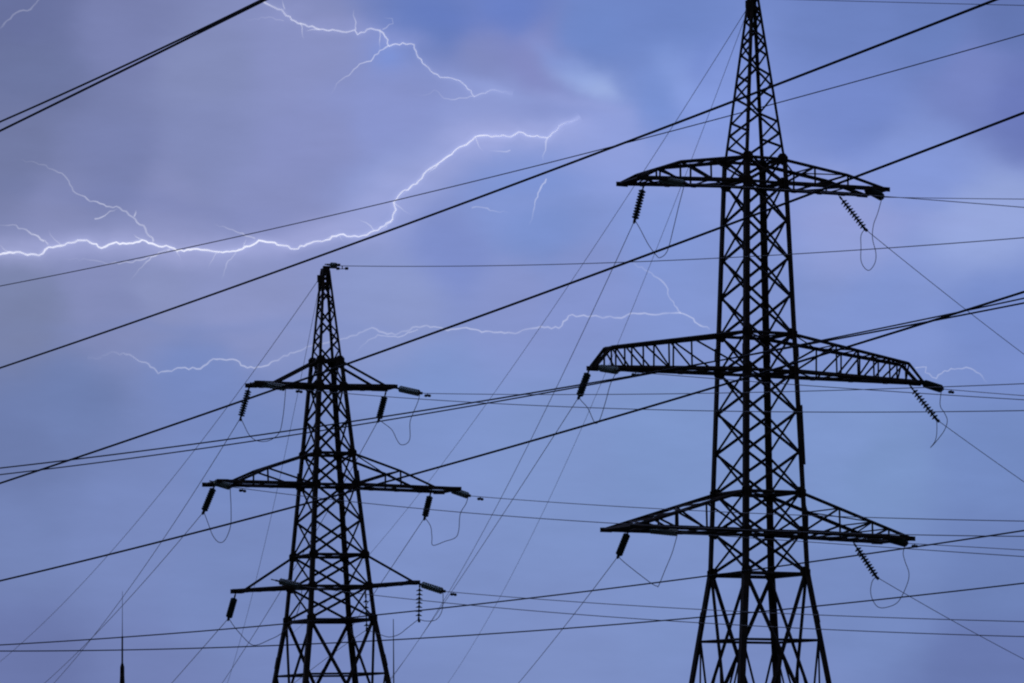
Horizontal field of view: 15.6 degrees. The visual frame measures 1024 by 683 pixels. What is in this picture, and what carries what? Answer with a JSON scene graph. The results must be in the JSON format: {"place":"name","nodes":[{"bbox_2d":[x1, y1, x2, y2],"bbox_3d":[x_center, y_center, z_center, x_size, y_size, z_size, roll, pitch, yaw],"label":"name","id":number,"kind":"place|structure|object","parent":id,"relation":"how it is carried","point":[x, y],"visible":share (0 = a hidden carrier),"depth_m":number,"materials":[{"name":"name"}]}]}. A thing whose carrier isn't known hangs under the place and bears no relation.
{"place":"outdoors","nodes":[
{"label":"outdoors","id":0,"kind":"place"},
{"bbox_2d":[0,0,260,122],"bbox_3d":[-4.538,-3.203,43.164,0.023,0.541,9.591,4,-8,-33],"label":"overhead cable","id":1,"kind":"object","parent":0,"point":[133,61],"visible":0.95,"depth_m":42.92,"materials":[{"name":"metal"}]},
{"bbox_2d":[0,0,266,131],"bbox_3d":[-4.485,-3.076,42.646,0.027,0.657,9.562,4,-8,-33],"label":"overhead cable","id":2,"kind":"object","parent":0,"point":[146,58],"visible":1,"depth_m":42.27,"materials":[{"name":"metal"}]},
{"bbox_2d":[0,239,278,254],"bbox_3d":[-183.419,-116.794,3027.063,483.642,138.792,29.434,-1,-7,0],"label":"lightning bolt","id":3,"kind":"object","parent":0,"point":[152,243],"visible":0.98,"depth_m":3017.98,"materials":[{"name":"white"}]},
{"bbox_2d":[393,619,393,682],"bbox_3d":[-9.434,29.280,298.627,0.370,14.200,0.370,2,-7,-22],"label":"lightning mast","id":4,"kind":"object","parent":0,"point":[393,651],"visible":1,"depth_m":299.11,"materials":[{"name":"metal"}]},
{"bbox_2d":[0,0,996,368],"bbox_3d":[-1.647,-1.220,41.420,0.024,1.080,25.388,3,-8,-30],"label":"overhead cable","id":5,"kind":"object","parent":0,"point":[538,174],"visible":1,"depth_m":37.78,"materials":[{"name":"metal"}]},
{"bbox_2d":[0,111,1023,483],"bbox_3d":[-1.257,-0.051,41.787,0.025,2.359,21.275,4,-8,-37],"label":"overhead cable","id":6,"kind":"object","parent":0,"point":[546,291],"visible":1,"depth_m":39.45,"materials":[{"name":"metal"}]},
{"bbox_2d":[0,291,1023,581],"bbox_3d":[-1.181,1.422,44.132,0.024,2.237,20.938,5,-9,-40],"label":"overhead cable","id":7,"kind":"object","parent":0,"point":[540,437],"visible":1,"depth_m":42.16,"materials":[{"name":"metal"}]},
{"bbox_2d":[0,302,1023,468],"bbox_3d":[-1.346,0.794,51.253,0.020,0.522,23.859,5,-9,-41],"label":"overhead cable","id":8,"kind":"object","parent":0,"point":[536,391],"visible":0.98,"depth_m":49.19,"materials":[{"name":"metal"}]},
{"bbox_2d":[0,530,1023,645],"bbox_3d":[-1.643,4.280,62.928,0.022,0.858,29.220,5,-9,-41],"label":"overhead cable","id":9,"kind":"object","parent":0,"point":[540,596],"visible":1,"depth_m":60.27,"materials":[{"name":"metal"}]},
{"bbox_2d":[0,582,1023,651],"bbox_3d":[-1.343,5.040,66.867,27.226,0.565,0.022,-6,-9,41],"label":"overhead cable","id":10,"kind":"object","parent":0,"point":[521,631],"visible":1,"depth_m":65.34,"materials":[{"name":"metal"}]},
{"bbox_2d":[0,298,1023,474],"bbox_3d":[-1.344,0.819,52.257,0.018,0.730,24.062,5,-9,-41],"label":"overhead cable","id":11,"kind":"object","parent":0,"point":[504,399],"visible":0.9,"depth_m":51.21,"materials":[{"name":"metal"}]},
{"bbox_2d":[0,0,1023,682],"label":"sky","id":12,"kind":"structure","parent":0,"point":[278,113],"materials":[{"name":"blue"}]},
{"bbox_2d":[1,34,1023,285],"bbox_3d":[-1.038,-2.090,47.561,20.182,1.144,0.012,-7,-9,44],"label":"overhead cable","id":13,"kind":"object","parent":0,"point":[541,164],"visible":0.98,"depth_m":46.25,"materials":[{"name":"metal"}]},
{"label":"ground","id":14,"kind":"structure","parent":0,"visible":0},
{"bbox_2d":[120,591,124,682],"bbox_3d":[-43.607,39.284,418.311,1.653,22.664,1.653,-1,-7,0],"label":"lightning mast","id":15,"kind":"object","parent":14,"relation":"on","point":[122,678],"visible":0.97,"depth_m":418.65,"materials":[{"name":"metal"}]},
{"bbox_2d":[202,266,461,682],"bbox_3d":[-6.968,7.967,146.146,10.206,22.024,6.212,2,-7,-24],"label":"transmission tower","id":16,"kind":"structure","parent":14,"relation":"on","point":[300,484],"depth_m":146.25,"materials":[{"name":"metal"}]},
{"bbox_2d":[1,276,320,660],"bbox_3d":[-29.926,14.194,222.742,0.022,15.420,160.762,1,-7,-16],"label":"earth wire","id":17,"kind":"object","parent":16,"relation":"attached to","point":[189,456],"visible":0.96,"depth_m":170.49,"materials":[{"name":"black metal"}]},
{"bbox_2d":[201,485,215,514],"bbox_3d":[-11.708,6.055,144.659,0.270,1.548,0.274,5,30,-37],"label":"insulator string","id":18,"kind":"object","parent":16,"relation":"hanging from","point":[208,500],"visible":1,"depth_m":144.62,"materials":[{"name":"ceramic"}]},
{"bbox_2d":[45,514,201,682],"bbox_3d":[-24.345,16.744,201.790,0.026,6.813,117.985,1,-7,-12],"label":"power line","id":19,"kind":"object","parent":18,"relation":"hanging from","point":[131,595],"visible":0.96,"depth_m":167.91,"materials":[{"name":"metal"}]},
{"bbox_2d":[209,479,232,489],"bbox_3d":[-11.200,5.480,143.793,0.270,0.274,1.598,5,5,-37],"label":"insulator string","id":20,"kind":"object","parent":16,"relation":"attached to","point":[225,485],"visible":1,"depth_m":143.51,"materials":[{"name":"ceramic"}]},
{"bbox_2d":[204,488,230,542],"bbox_3d":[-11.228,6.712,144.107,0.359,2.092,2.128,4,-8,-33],"label":"jumper cable","id":21,"kind":"object","parent":20,"relation":"hanging from","point":[230,525],"visible":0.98,"depth_m":143.95,"materials":[{"name":"metal"}]},
{"bbox_2d":[233,487,1023,536],"bbox_3d":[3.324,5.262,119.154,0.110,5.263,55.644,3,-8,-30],"label":"power line","id":22,"kind":"object","parent":20,"relation":"attached to","point":[241,490],"visible":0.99,"depth_m":117.31,"materials":[{"name":"metal"}]},
{"bbox_2d":[226,592,236,620],"bbox_3d":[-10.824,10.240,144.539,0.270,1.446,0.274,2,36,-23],"label":"insulator string","id":23,"kind":"object","parent":16,"relation":"hanging from","point":[231,608],"visible":1,"depth_m":144.49,"materials":[{"name":"ceramic"}]},
{"bbox_2d":[172,620,226,682],"bbox_3d":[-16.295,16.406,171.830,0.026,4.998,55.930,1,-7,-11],"label":"power line","id":24,"kind":"object","parent":23,"relation":"attached to","point":[199,651],"visible":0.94,"depth_m":154.71,"materials":[{"name":"metal"}]},
{"bbox_2d":[238,382,250,420],"bbox_3d":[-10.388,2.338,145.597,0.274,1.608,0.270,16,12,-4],"label":"insulator string","id":25,"kind":"object","parent":16,"relation":"hanging from","point":[244,404],"visible":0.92,"depth_m":145.55,"materials":[{"name":"ceramic"}]},
{"bbox_2d":[54,421,238,682],"bbox_3d":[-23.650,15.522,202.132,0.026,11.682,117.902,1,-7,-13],"label":"power line","id":26,"kind":"object","parent":25,"relation":"attached to","point":[158,546],"visible":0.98,"depth_m":168.26,"materials":[{"name":"metal"}]},
{"bbox_2d":[228,294,317,679],"bbox_3d":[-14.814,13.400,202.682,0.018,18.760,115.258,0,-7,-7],"label":"earth wire","id":27,"kind":"object","parent":16,"relation":"attached to","point":[279,478],"visible":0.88,"depth_m":169.89,"materials":[{"name":"black metal"}]},
{"bbox_2d":[261,381,288,390],"bbox_3d":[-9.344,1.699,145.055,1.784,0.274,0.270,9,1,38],"label":"insulator string","id":28,"kind":"object","parent":16,"relation":"attached to","point":[271,385],"visible":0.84,"depth_m":144.94,"materials":[{"name":"ceramic"}]},
{"bbox_2d":[241,389,285,441],"bbox_3d":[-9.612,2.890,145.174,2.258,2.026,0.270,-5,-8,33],"label":"jumper cable","id":29,"kind":"object","parent":28,"relation":"hanging from","point":[281,424],"visible":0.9,"depth_m":144.88,"materials":[{"name":"metal"}]},
{"bbox_2d":[288,388,1023,412],"bbox_3d":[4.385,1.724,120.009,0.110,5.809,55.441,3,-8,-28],"label":"power line","id":30,"kind":"object","parent":28,"relation":"attached to","point":[299,391],"visible":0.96,"depth_m":118.43,"materials":[{"name":"metal"}]},
{"bbox_2d":[271,578,304,588],"bbox_3d":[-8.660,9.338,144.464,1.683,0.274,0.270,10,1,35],"label":"insulator string","id":31,"kind":"object","parent":16,"relation":"attached to","point":[282,582],"visible":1,"depth_m":144.36,"materials":[{"name":"ceramic"}]},
{"bbox_2d":[229,589,301,645],"bbox_3d":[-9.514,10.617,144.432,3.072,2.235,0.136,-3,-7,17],"label":"jumper cable","id":32,"kind":"object","parent":31,"relation":"hanging from","point":[279,634],"visible":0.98,"depth_m":144.21,"materials":[{"name":"metal"}]},
{"bbox_2d":[302,586,1023,636],"bbox_3d":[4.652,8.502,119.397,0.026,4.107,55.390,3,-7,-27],"label":"power line","id":33,"kind":"object","parent":31,"relation":"attached to","point":[681,621],"visible":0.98,"depth_m":117.18,"materials":[{"name":"metal"}]},
{"bbox_2d":[294,630,365,682],"bbox_3d":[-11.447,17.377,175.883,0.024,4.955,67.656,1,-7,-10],"label":"power line","id":34,"kind":"object","parent":16,"relation":"attached to","point":[328,656],"visible":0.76,"depth_m":152.89,"materials":[{"name":"metal"}]},
{"bbox_2d":[325,262,339,267],"bbox_3d":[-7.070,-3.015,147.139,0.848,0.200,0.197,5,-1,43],"label":"insulator string","id":35,"kind":"object","parent":16,"relation":"attached to","point":[333,264],"visible":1,"depth_m":147.03,"materials":[{"name":"ceramic"}]},
{"bbox_2d":[364,591,368,632],"bbox_3d":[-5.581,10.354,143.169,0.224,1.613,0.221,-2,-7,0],"label":"insulator string","id":36,"kind":"object","parent":16,"relation":"hanging from","point":[366,618],"visible":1,"depth_m":143.11,"materials":[{"name":"ceramic"}]},
{"bbox_2d":[376,389,387,422],"bbox_3d":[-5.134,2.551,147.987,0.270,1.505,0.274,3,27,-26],"label":"insulator string","id":37,"kind":"object","parent":16,"relation":"hanging from","point":[382,405],"visible":0.91,"depth_m":147.93,"materials":[{"name":"ceramic"}]},
{"bbox_2d":[222,423,376,682],"bbox_3d":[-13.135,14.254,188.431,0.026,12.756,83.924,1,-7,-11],"label":"power line","id":38,"kind":"object","parent":37,"relation":"hanging from","point":[299,559],"visible":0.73,"depth_m":172.44,"materials":[{"name":"metal"}]},
{"bbox_2d":[398,386,422,395],"bbox_3d":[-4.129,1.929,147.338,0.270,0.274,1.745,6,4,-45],"label":"insulator string","id":39,"kind":"object","parent":16,"relation":"hanging from","point":[408,390],"visible":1,"depth_m":147.16,"materials":[{"name":"ceramic"}]},
{"bbox_2d":[379,394,419,444],"bbox_3d":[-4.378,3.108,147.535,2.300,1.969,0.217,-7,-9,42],"label":"jumper cable","id":40,"kind":"object","parent":39,"relation":"hanging from","point":[409,425],"visible":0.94,"depth_m":147.38,"materials":[{"name":"metal"}]},
{"bbox_2d":[421,383,1023,396],"bbox_3d":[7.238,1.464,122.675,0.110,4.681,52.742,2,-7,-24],"label":"power line","id":41,"kind":"object","parent":39,"relation":"attached to","point":[427,394],"visible":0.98,"depth_m":122.45,"materials":[{"name":"metal"}]},
{"bbox_2d":[416,585,422,621],"bbox_3d":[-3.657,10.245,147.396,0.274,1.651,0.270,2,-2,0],"label":"insulator string","id":42,"kind":"object","parent":16,"relation":"hanging from","point":[419,602],"visible":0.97,"depth_m":147.33,"materials":[{"name":"ceramic"}]},
{"bbox_2d":[369,620,416,636],"bbox_3d":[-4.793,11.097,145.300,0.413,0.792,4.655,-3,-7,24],"label":"jumper cable","id":43,"kind":"object","parent":42,"relation":"hanging from","point":[395,635],"visible":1,"depth_m":145.87,"materials":[{"name":"metal"}]},
{"bbox_2d":[422,490,432,520],"bbox_3d":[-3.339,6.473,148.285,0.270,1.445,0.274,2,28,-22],"label":"insulator string","id":44,"kind":"object","parent":16,"relation":"hanging from","point":[427,505],"visible":0.95,"depth_m":148.23,"materials":[{"name":"ceramic"}]},
{"bbox_2d":[315,520,422,680],"bbox_3d":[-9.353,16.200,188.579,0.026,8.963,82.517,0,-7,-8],"label":"power line","id":45,"kind":"object","parent":44,"relation":"hanging from","point":[382,580],"visible":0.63,"depth_m":160.91,"materials":[{"name":"metal"}]},
{"bbox_2d":[418,582,445,593],"bbox_3d":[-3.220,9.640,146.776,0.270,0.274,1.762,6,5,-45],"label":"insulator string","id":46,"kind":"object","parent":16,"relation":"attached to","point":[431,587],"visible":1,"depth_m":146.64,"materials":[{"name":"ceramic"}]},
{"bbox_2d":[443,591,1023,621],"bbox_3d":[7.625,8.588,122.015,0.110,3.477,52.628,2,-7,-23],"label":"power line","id":47,"kind":"object","parent":46,"relation":"attached to","point":[453,593],"visible":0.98,"depth_m":122.12,"materials":[{"name":"metal"}]},
{"bbox_2d":[451,490,470,497],"bbox_3d":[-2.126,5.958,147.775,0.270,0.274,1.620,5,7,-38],"label":"insulator string","id":48,"kind":"object","parent":16,"relation":"attached to","point":[463,493],"visible":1,"depth_m":147.47,"materials":[{"name":"ceramic"}]},
{"bbox_2d":[425,498,467,545],"bbox_3d":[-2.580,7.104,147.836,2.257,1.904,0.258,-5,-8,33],"label":"jumper cable","id":49,"kind":"object","parent":48,"relation":"hanging from","point":[458,530],"visible":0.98,"depth_m":147.72,"materials":[{"name":"metal"}]},
{"bbox_2d":[473,496,1023,521],"bbox_3d":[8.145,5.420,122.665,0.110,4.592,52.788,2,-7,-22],"label":"power line","id":50,"kind":"object","parent":48,"relation":"attached to","point":[481,499],"visible":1,"depth_m":122.81,"materials":[{"name":"metal"}]},
{"bbox_2d":[336,237,1023,269],"bbox_3d":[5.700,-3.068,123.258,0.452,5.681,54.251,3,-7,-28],"label":"earth wire","id":51,"kind":"object","parent":16,"relation":"attached to","point":[339,268],"visible":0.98,"depth_m":122.21,"materials":[{"name":"metal"}]},
{"bbox_2d":[586,0,923,682],"bbox_3d":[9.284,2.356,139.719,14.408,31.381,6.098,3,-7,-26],"label":"transmission tower","id":52,"kind":"structure","parent":14,"relation":"on","point":[769,494],"depth_m":139.60,"materials":[{"name":"metal"}]},
{"bbox_2d":[288,4,749,636],"bbox_3d":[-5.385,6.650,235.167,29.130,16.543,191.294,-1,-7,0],"label":"earth wire","id":53,"kind":"object","parent":52,"relation":"attached to","point":[574,276],"visible":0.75,"depth_m":174.86,"materials":[{"name":"black metal"}]},
{"bbox_2d":[576,366,590,399],"bbox_3d":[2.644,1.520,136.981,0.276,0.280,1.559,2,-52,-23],"label":"insulator string","id":54,"kind":"object","parent":52,"relation":"hanging from","point":[585,379],"visible":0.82,"depth_m":136.90,"materials":[{"name":"ceramic"}]},
{"bbox_2d":[391,399,577,678],"bbox_3d":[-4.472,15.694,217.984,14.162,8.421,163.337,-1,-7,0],"label":"power line","id":55,"kind":"object","parent":54,"relation":"attached to","point":[495,525],"visible":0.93,"depth_m":171.51,"materials":[{"name":"metal"}]},
{"bbox_2d":[448,21,743,682],"bbox_3d":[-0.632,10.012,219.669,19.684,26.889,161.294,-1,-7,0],"label":"earth wire","id":56,"kind":"object","parent":52,"relation":"attached to","point":[626,322],"visible":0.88,"depth_m":169.37,"materials":[{"name":"black metal"}]},
{"bbox_2d":[598,364,619,373],"bbox_3d":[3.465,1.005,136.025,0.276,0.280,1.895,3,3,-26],"label":"insulator string","id":57,"kind":"object","parent":52,"relation":"attached to","point":[608,369],"visible":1,"depth_m":135.72,"materials":[{"name":"ceramic"}]},
{"bbox_2d":[579,372,616,423],"bbox_3d":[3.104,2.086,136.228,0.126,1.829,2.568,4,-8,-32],"label":"jumper cable","id":58,"kind":"object","parent":57,"relation":"hanging from","point":[604,404],"visible":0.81,"depth_m":135.80,"materials":[{"name":"metal"}]},
{"bbox_2d":[622,371,1023,399],"bbox_3d":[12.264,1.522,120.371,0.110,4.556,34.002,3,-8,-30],"label":"power line","id":59,"kind":"object","parent":57,"relation":"attached to","point":[634,373],"visible":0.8,"depth_m":123.73,"materials":[{"name":"metal"}]},
{"bbox_2d":[616,529,629,558],"bbox_3d":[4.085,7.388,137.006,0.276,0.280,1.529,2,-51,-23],"label":"insulator string","id":60,"kind":"object","parent":52,"relation":"hanging from","point":[622,545],"visible":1,"depth_m":136.95,"materials":[{"name":"ceramic"}]},
{"bbox_2d":[520,558,616,680],"bbox_3d":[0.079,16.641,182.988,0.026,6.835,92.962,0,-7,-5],"label":"power line","id":61,"kind":"object","parent":60,"relation":"attached to","point":[572,616],"visible":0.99,"depth_m":153.13,"materials":[{"name":"metal"}]},
{"bbox_2d":[632,182,645,223],"bbox_3d":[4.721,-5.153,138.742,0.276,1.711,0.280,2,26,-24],"label":"insulator string","id":62,"kind":"object","parent":52,"relation":"hanging from","point":[639,201],"visible":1,"depth_m":138.70,"materials":[{"name":"ceramic"}]},
{"bbox_2d":[390,224,632,678],"bbox_3d":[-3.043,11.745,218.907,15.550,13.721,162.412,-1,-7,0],"label":"power line","id":63,"kind":"object","parent":62,"relation":"hanging from","point":[540,419],"visible":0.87,"depth_m":171.27,"materials":[{"name":"metal"}]},
{"bbox_2d":[643,528,680,535],"bbox_3d":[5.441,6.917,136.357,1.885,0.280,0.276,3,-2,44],"label":"insulator string","id":64,"kind":"object","parent":52,"relation":"attached to","point":[671,532],"visible":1,"depth_m":136.15,"materials":[{"name":"ceramic"}]},
{"bbox_2d":[618,534,677,586],"bbox_3d":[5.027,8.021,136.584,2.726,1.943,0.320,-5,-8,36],"label":"jumper cable","id":65,"kind":"object","parent":64,"relation":"hanging from","point":[664,570],"visible":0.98,"depth_m":136.17,"materials":[{"name":"metal"}]},
{"bbox_2d":[683,533,1023,556],"bbox_3d":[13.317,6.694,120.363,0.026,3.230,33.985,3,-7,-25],"label":"power line","id":66,"kind":"object","parent":64,"relation":"attached to","point":[855,545],"visible":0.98,"depth_m":124.41,"materials":[{"name":"metal"}]},
{"bbox_2d":[660,177,686,186],"bbox_3d":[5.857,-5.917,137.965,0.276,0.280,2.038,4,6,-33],"label":"insulator string","id":67,"kind":"object","parent":52,"relation":"attached to","point":[676,182],"visible":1,"depth_m":137.60,"materials":[{"name":"ceramic"}]},
{"bbox_2d":[635,185,684,257],"bbox_3d":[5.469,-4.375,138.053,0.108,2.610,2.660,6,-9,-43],"label":"jumper cable","id":68,"kind":"object","parent":67,"relation":"hanging from","point":[673,227],"visible":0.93,"depth_m":137.57,"materials":[{"name":"metal"}]},
{"bbox_2d":[692,184,1023,207],"bbox_3d":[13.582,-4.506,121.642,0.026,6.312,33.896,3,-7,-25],"label":"power line","id":69,"kind":"object","parent":67,"relation":"attached to","point":[862,194],"visible":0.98,"depth_m":125.11,"materials":[{"name":"metal"}]},
{"bbox_2d":[837,194,867,231],"bbox_3d":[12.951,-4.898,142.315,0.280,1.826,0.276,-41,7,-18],"label":"insulator string","id":70,"kind":"object","parent":52,"relation":"hanging from","point":[854,215],"visible":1,"depth_m":142.25,"materials":[{"name":"ceramic"}]},
{"bbox_2d":[868,231,1023,353],"bbox_3d":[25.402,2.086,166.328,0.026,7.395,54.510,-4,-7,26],"label":"power line","id":71,"kind":"object","parent":70,"relation":"attached to","point":[945,293],"visible":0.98,"depth_m":150.22,"materials":[{"name":"metal"}]},
{"bbox_2d":[852,541,879,579],"bbox_3d":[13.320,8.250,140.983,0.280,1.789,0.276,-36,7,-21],"label":"insulator string","id":72,"kind":"object","parent":52,"relation":"hanging from","point":[863,558],"visible":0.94,"depth_m":140.92,"materials":[{"name":"ceramic"}]},
{"bbox_2d":[880,579,1022,658],"bbox_3d":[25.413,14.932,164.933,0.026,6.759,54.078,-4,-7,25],"label":"power line","id":73,"kind":"object","parent":72,"relation":"attached to","point":[951,620],"visible":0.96,"depth_m":148.69,"materials":[{"name":"metal"}]},
{"bbox_2d":[864,188,884,200],"bbox_3d":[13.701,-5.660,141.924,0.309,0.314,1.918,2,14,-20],"label":"insulator string","id":74,"kind":"object","parent":52,"relation":"attached to","point":[873,191],"visible":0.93,"depth_m":141.53,"materials":[{"name":"ceramic"}]},
{"bbox_2d":[860,198,881,270],"bbox_3d":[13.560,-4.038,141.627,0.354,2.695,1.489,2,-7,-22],"label":"jumper cable","id":75,"kind":"object","parent":74,"relation":"hanging from","point":[872,240],"visible":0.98,"depth_m":141.40,"materials":[{"name":"metal"}]},
{"bbox_2d":[883,197,996,198],"bbox_3d":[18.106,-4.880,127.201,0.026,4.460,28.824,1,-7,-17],"label":"power line","id":76,"kind":"object","parent":74,"relation":"attached to","point":[947,198],"visible":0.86,"depth_m":134.54,"materials":[{"name":"metal"}]},
{"bbox_2d":[888,538,907,546],"bbox_3d":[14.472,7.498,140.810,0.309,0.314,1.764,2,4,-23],"label":"insulator string","id":77,"kind":"object","parent":52,"relation":"attached to","point":[902,542],"visible":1,"depth_m":140.33,"materials":[{"name":"ceramic"}]},
{"bbox_2d":[870,544,908,607],"bbox_3d":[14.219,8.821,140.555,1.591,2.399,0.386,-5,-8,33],"label":"jumper cable","id":78,"kind":"object","parent":77,"relation":"hanging from","point":[905,587],"visible":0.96,"depth_m":140.35,"materials":[{"name":"metal"}]},
{"bbox_2d":[907,543,1020,549],"bbox_3d":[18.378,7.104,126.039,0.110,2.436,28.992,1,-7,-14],"label":"power line","id":79,"kind":"object","parent":77,"relation":"attached to","point":[961,546],"visible":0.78,"depth_m":134.43,"materials":[{"name":"metal"}]},
{"bbox_2d":[818,0,1023,5],"bbox_3d":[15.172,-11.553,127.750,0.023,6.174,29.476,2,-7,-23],"label":"earth wire","id":80,"kind":"object","parent":52,"relation":"attached to","point":[915,2],"visible":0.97,"depth_m":130.72,"materials":[{"name":"black metal"}]},
{"bbox_2d":[908,384,939,422],"bbox_3d":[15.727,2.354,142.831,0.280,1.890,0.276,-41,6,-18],"label":"insulator string","id":81,"kind":"object","parent":52,"relation":"hanging from","point":[926,407],"visible":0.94,"depth_m":142.77,"materials":[{"name":"ceramic"}]},
{"bbox_2d":[940,422,1023,481],"bbox_3d":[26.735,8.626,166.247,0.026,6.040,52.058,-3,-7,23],"label":"power line","id":82,"kind":"object","parent":81,"relation":"hanging from","point":[982,452],"visible":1,"depth_m":148.24,"materials":[{"name":"metal"}]},
{"bbox_2d":[922,380,943,392],"bbox_3d":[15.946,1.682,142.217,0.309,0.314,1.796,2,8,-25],"label":"insulator string","id":83,"kind":"object","parent":52,"relation":"attached to","point":[926,383],"visible":0.89,"depth_m":141.93,"materials":[{"name":"ceramic"}]},
{"bbox_2d":[930,390,947,447],"bbox_3d":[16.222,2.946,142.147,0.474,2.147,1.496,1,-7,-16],"label":"jumper cable","id":84,"kind":"object","parent":83,"relation":"hanging from","point":[936,424],"visible":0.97,"depth_m":142.03,"materials":[{"name":"metal"}]},
{"bbox_2d":[944,389,1023,395],"bbox_3d":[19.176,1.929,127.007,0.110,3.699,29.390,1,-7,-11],"label":"power line","id":85,"kind":"object","parent":83,"relation":"attached to","point":[951,391],"visible":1,"depth_m":137.76,"materials":[{"name":"metal"}]}
]}

